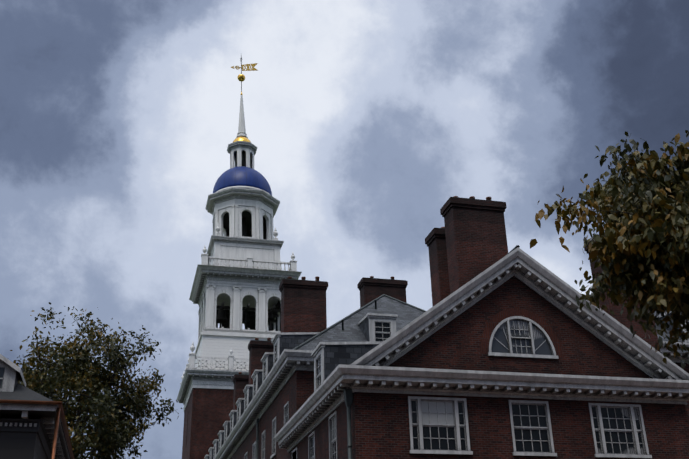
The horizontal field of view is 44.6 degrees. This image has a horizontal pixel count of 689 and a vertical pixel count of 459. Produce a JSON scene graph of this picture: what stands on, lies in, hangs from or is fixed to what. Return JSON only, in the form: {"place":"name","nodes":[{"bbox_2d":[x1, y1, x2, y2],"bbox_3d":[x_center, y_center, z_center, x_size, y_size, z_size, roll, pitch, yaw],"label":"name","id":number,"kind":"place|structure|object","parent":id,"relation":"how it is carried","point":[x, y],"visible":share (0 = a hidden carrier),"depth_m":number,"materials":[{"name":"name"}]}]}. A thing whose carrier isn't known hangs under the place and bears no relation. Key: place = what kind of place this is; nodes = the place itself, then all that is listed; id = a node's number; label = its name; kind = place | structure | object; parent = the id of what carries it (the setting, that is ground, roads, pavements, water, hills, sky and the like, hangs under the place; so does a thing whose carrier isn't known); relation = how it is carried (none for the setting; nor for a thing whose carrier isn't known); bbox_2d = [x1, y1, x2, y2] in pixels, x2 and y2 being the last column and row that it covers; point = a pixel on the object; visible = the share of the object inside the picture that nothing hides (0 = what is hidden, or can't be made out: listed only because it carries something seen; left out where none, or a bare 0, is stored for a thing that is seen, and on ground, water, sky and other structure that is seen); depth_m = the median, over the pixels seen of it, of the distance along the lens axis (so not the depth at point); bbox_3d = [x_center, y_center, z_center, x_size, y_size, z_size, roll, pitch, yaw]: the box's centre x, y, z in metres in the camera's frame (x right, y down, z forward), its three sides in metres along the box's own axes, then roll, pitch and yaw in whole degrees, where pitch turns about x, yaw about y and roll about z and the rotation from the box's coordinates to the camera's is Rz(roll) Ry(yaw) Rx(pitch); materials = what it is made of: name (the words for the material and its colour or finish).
{"place":"outdoors","nodes":[
{"label":"outdoors","id":0,"kind":"place"},
{"bbox_2d":[8,302,185,458],"bbox_3d":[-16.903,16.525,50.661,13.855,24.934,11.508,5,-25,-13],"label":"tree","id":1,"kind":"object","parent":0,"point":[91,379],"depth_m":52.85,"materials":[{"name":"green plant"}]},
{"bbox_2d":[177,57,301,458],"bbox_3d":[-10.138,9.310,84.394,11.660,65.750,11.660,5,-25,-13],"label":"tower","id":2,"kind":"structure","parent":0,"point":[240,260],"depth_m":81.96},
{"bbox_2d":[216,296,280,330],"bbox_3d":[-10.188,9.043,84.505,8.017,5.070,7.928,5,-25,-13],"label":"bells","id":3,"kind":"object","parent":2,"relation":"attached to","point":[223,318],"visible":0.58,"depth_m":83.49,"materials":[{"name":"black metal"}]},
{"bbox_2d":[0,0,688,458],"label":"sky","id":4,"kind":"structure","parent":0,"point":[119,119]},
{"bbox_2d":[231,276,688,458],"bbox_3d":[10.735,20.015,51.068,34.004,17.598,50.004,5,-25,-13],"label":"house walls","id":5,"kind":"structure","parent":0,"point":[380,428],"depth_m":28.41,"materials":[{"name":"brown brick"}]},
{"bbox_2d":[256,387,352,458],"bbox_3d":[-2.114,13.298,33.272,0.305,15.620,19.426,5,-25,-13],"label":"downspouts","id":6,"kind":"object","parent":5,"relation":"attached to","point":[348,395],"visible":0.94,"depth_m":26.56,"materials":[{"name":"grey metal"}]},
{"bbox_2d":[204,245,688,458],"bbox_3d":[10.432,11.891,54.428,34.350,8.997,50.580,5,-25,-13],"label":"house roofs","id":7,"kind":"structure","parent":5,"relation":"on","point":[351,338],"depth_m":39.58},
{"bbox_2d":[232,196,660,409],"bbox_3d":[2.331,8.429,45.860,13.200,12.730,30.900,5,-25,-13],"label":"chimneys","id":8,"kind":"object","parent":7,"relation":"on","point":[467,243],"visible":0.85,"depth_m":34.15,"materials":[{"name":"brown brick"}]},
{"bbox_2d":[214,247,688,458],"bbox_3d":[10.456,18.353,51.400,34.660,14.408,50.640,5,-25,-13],"label":"house trim","id":9,"kind":"structure","parent":5,"relation":"attached to","point":[438,425],"depth_m":28.46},
{"bbox_2d":[530,130,688,368],"bbox_3d":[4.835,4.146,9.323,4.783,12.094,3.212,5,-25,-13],"label":"tree","id":10,"kind":"object","parent":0,"point":[652,289],"depth_m":10.79,"materials":[{"name":"green plant"}]},
{"label":"ground","id":11,"kind":"structure","parent":0,"visible":0},
{"bbox_2d":[0,354,73,458],"bbox_3d":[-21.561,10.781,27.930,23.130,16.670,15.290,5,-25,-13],"label":"neighbour house","id":12,"kind":"structure","parent":11,"relation":"on","point":[33,424],"depth_m":25.65,"materials":[{"name":"grey paint"}]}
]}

